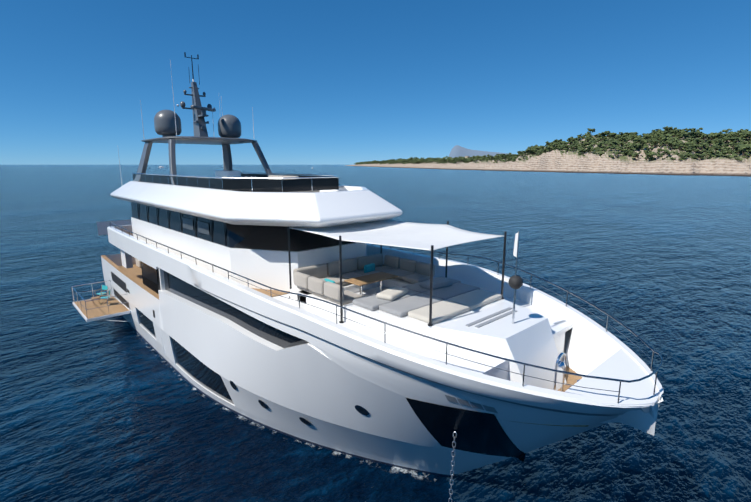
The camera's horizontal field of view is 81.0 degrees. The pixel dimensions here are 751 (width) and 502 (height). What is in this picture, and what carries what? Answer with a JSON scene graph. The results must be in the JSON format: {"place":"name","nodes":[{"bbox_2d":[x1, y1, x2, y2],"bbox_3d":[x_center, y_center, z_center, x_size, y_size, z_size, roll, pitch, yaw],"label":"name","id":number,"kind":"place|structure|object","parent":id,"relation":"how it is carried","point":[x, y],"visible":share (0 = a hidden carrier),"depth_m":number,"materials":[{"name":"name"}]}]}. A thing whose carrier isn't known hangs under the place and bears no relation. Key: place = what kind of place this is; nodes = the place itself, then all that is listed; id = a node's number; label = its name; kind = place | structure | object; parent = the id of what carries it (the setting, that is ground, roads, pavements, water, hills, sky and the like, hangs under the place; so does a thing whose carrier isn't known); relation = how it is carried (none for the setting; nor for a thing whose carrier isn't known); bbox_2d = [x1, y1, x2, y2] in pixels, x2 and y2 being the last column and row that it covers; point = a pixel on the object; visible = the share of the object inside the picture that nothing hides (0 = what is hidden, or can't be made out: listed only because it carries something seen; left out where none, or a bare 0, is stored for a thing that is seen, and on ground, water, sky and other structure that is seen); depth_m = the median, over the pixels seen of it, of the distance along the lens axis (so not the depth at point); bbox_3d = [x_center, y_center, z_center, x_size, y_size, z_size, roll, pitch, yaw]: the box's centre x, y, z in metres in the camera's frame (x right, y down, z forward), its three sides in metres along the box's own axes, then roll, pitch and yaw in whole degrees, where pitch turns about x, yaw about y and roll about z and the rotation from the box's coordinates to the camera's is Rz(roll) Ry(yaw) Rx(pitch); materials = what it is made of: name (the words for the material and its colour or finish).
{"place":"outdoors","nodes":[
{"label":"outdoors","id":0,"kind":"place"},
{"bbox_2d":[71,280,131,321],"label":"fold-down balcony","id":1,"kind":"structure","parent":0,"point":[89,310],"depth_m":24.43,"materials":[{"name":"brown wood"}]},
{"bbox_2d":[141,261,158,293],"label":"door","id":2,"kind":"structure","parent":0,"point":[150,277],"depth_m":23.58,"materials":[{"name":"black glass"}]},
{"bbox_2d":[131,202,365,290],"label":"yacht upper house","id":3,"kind":"structure","parent":0,"point":[258,253],"depth_m":15.79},
{"bbox_2d":[182,217,208,234],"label":"windows","id":4,"kind":"structure","parent":3,"relation":"in","point":[187,223],"depth_m":17.58,"materials":[{"name":"blue glass"}]},
{"bbox_2d":[110,181,402,227],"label":"yacht roof slab","id":5,"kind":"structure","parent":3,"relation":"on","point":[342,205],"depth_m":14.59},
{"bbox_2d":[134,136,272,184],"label":"radar arch","id":6,"kind":"structure","parent":5,"relation":"on","point":[172,141],"depth_m":23.06,"materials":[{"name":"grey metal"}]},
{"bbox_2d":[118,61,253,182],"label":"antennas","id":7,"kind":"object","parent":6,"relation":"on","point":[175,122],"visible":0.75,"depth_m":22.98,"materials":[{"name":"grey metal"}]},
{"bbox_2d":[177,52,215,136],"bbox_3d":[-9.042,-7.996,22.667,2.033,4.320,1.646,-10,15,-42],"label":"yacht mast","id":8,"kind":"object","parent":6,"relation":"on","point":[199,122],"visible":1,"depth_m":22.92,"materials":[{"name":"grey metal"}]},
{"bbox_2d":[154,110,241,137],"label":"satellite domes","id":9,"kind":"structure","parent":6,"relation":"on","point":[229,126],"depth_m":21.93,"materials":[{"name":"grey plastic"}]},
{"bbox_2d":[0,165,750,501],"bbox_3d":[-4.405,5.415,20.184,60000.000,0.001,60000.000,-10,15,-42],"label":"sea","id":10,"kind":"structure","parent":0,"point":[110,409],"depth_m":22.20,"materials":[{"name":"liquid"}]},
{"bbox_2d":[120,315,428,479],"bbox_3d":[-6.624,4.945,22.542,7.540,0.001,25.658,-10,15,-42],"label":"water foam","id":11,"kind":"object","parent":10,"relation":"on","point":[306,443],"visible":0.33,"depth_m":14.23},
{"bbox_2d":[97,220,662,475],"bbox_3d":[-4.916,3.253,20.323,7.800,6.890,31.095,-10,15,-42],"label":"yacht hull","id":12,"kind":"object","parent":10,"relation":"on","point":[211,338],"visible":0.54,"depth_m":12.58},
{"bbox_2d":[91,285,110,306],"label":"deck chairs","id":13,"kind":"object","parent":12,"relation":"on","point":[104,288],"visible":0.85,"depth_m":25.33,"materials":[{"name":"teal wood"}]},
{"bbox_2d":[111,272,128,307],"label":"hull windows","id":14,"kind":"structure","parent":12,"relation":"attached to","point":[118,281],"depth_m":25.41,"materials":[{"name":"black glass"}]},
{"bbox_2d":[101,249,164,298],"bbox_3d":[-11.069,0.428,26.562,7.640,2.425,12.750,-10,15,-42],"label":"yacht aft cockpit","id":15,"kind":"object","parent":12,"relation":"attached to","point":[126,259],"visible":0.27,"depth_m":24.72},
{"bbox_2d":[132,172,338,191],"bbox_3d":[-7.015,-3.470,21.319,5.144,0.499,13.735,-10,15,-42],"label":"flybridge windscreen","id":16,"kind":"object","parent":12,"relation":"on","point":[259,182],"visible":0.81,"depth_m":16.46,"materials":[{"name":"black glass"}]},
{"bbox_2d":[198,170,319,192],"bbox_3d":[-7.627,-3.471,21.994,4.550,1.000,12.100,-10,15,-42],"label":"sundeck furniture","id":17,"kind":"object","parent":12,"relation":"on","point":[225,173],"visible":0.12,"depth_m":23.66,"materials":[{"name":"white"}]},
{"bbox_2d":[230,381,368,425],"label":"portholes","id":18,"kind":"object","parent":12,"relation":"in","point":[362,410],"visible":0.48,"depth_m":13.49,"materials":[{"name":"black glass"}]},
{"bbox_2d":[290,253,434,317],"bbox_3d":[-0.363,0.986,14.849,4.260,0.970,2.680,-10,15,-42],"label":"outdoor sofa","id":19,"kind":"object","parent":12,"relation":"on","point":[308,281],"visible":0.73,"depth_m":15.09,"materials":[{"name":"white fabric"}]},
{"bbox_2d":[344,272,397,296],"bbox_3d":[-0.133,1.194,14.636,1.700,0.625,0.800,-10,15,-42],"label":"table","id":20,"kind":"object","parent":12,"relation":"on","point":[360,281],"visible":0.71,"depth_m":14.48,"materials":[{"name":"brown wood"}]},
{"bbox_2d":[107,227,663,435],"bbox_3d":[-3.785,0.894,18.610,7.800,1.720,27.630,-10,15,-42],"label":"bulwark","id":21,"kind":"object","parent":12,"relation":"attached to","point":[592,345],"visible":0.46,"depth_m":11.37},
{"bbox_2d":[110,222,390,278],"bbox_3d":[-7.525,-0.864,22.395,7.364,0.289,16.224,-10,15,-42],"label":"side railing","id":22,"kind":"object","parent":21,"relation":"on","point":[177,250],"visible":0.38,"depth_m":17.84,"materials":[{"name":"silver metal"}]},
{"bbox_2d":[228,247,662,403],"bbox_3d":[1.745,1.437,12.609,7.360,1.286,11.161,-10,15,-42],"label":"bow railing","id":23,"kind":"object","parent":21,"relation":"on","point":[565,372],"visible":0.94,"depth_m":9.55,"materials":[{"name":"silver metal"}]},
{"bbox_2d":[111,225,663,426],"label":"yacht decks","id":24,"kind":"object","parent":12,"relation":"attached to","point":[621,364],"visible":0.04,"depth_m":10.01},
{"bbox_2d":[287,221,506,325],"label":"awning poles","id":25,"kind":"object","parent":24,"relation":"on","point":[431,280],"visible":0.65,"depth_m":12.14,"materials":[{"name":"black metal"}]},
{"bbox_2d":[291,219,502,250],"bbox_3d":[0.613,-0.546,13.470,4.601,0.150,5.601,-10,15,-42],"label":"awning","id":26,"kind":"object","parent":25,"relation":"on","point":[395,233],"visible":0.98,"depth_m":13.30,"materials":[{"name":"white fabric"}]},
{"bbox_2d":[448,432,456,501],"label":"anchor chain","id":27,"kind":"object","parent":12,"relation":"attached to","point":[452,470],"visible":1,"depth_m":10.43,"materials":[{"name":"grey metal"}]},
{"bbox_2d":[343,276,566,390],"bbox_3d":[2.427,2.159,11.998,4.400,1.750,5.050,-10,15,-42],"label":"foredeck structure","id":28,"kind":"object","parent":12,"relation":"on","point":[525,337],"visible":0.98,"depth_m":11.11,"materials":[{"name":"white"}]},
{"bbox_2d":[465,307,516,327],"bbox_3d":[3.021,1.697,11.252,2.000,0.020,0.300,-10,15,-42],"label":"yacht bow vent","id":29,"kind":"object","parent":28,"relation":"on","point":[490,316],"visible":0.93,"depth_m":11.14,"materials":[{"name":"grey metal"}]},
{"bbox_2d":[406,398,525,461],"bbox_3d":[3.294,4.170,11.436,5.426,2.223,1.807,-10,15,-42],"label":"anchor pocket","id":30,"kind":"object","parent":12,"relation":"on","point":[480,432],"visible":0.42,"depth_m":10.32,"materials":[{"name":"black metal"}]},
{"bbox_2d":[445,395,496,412],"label":"yacht vents","id":31,"kind":"object","parent":12,"relation":"on","point":[466,403],"visible":1,"depth_m":9.29,"materials":[{"name":"grey metal"}]},
{"bbox_2d":[508,231,579,391],"bbox_3d":[4.048,1.512,10.081,1.280,3.760,2.270,-10,15,-42],"label":"yacht bow gear","id":32,"kind":"object","parent":12,"relation":"on","point":[515,281],"visible":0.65,"depth_m":10.51,"materials":[{"name":"silver metal"}]},
{"bbox_2d":[0,0,750,164],"label":"sky","id":33,"kind":"structure","parent":0,"point":[325,82],"materials":[{"name":"blue"}]},
{"bbox_2d":[448,145,517,157],"bbox_3d":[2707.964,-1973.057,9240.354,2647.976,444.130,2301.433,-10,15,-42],"label":"mountain","id":34,"kind":"structure","parent":0,"point":[457,151],"depth_m":8758.31,"materials":[{"name":"blue"}]},
{"bbox_2d":[345,135,750,176],"bbox_3d":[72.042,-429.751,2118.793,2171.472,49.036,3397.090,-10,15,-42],"label":"coast terrain","id":35,"kind":"structure","parent":0,"point":[558,161],"depth_m":462.57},
{"bbox_2d":[355,126,750,164],"bbox_3d":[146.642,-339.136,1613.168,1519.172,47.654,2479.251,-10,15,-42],"label":"trees","id":36,"kind":"object","parent":35,"relation":"on","point":[715,139],"visible":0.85,"depth_m":460.47,"materials":[{"name":"green plant"}]}
]}

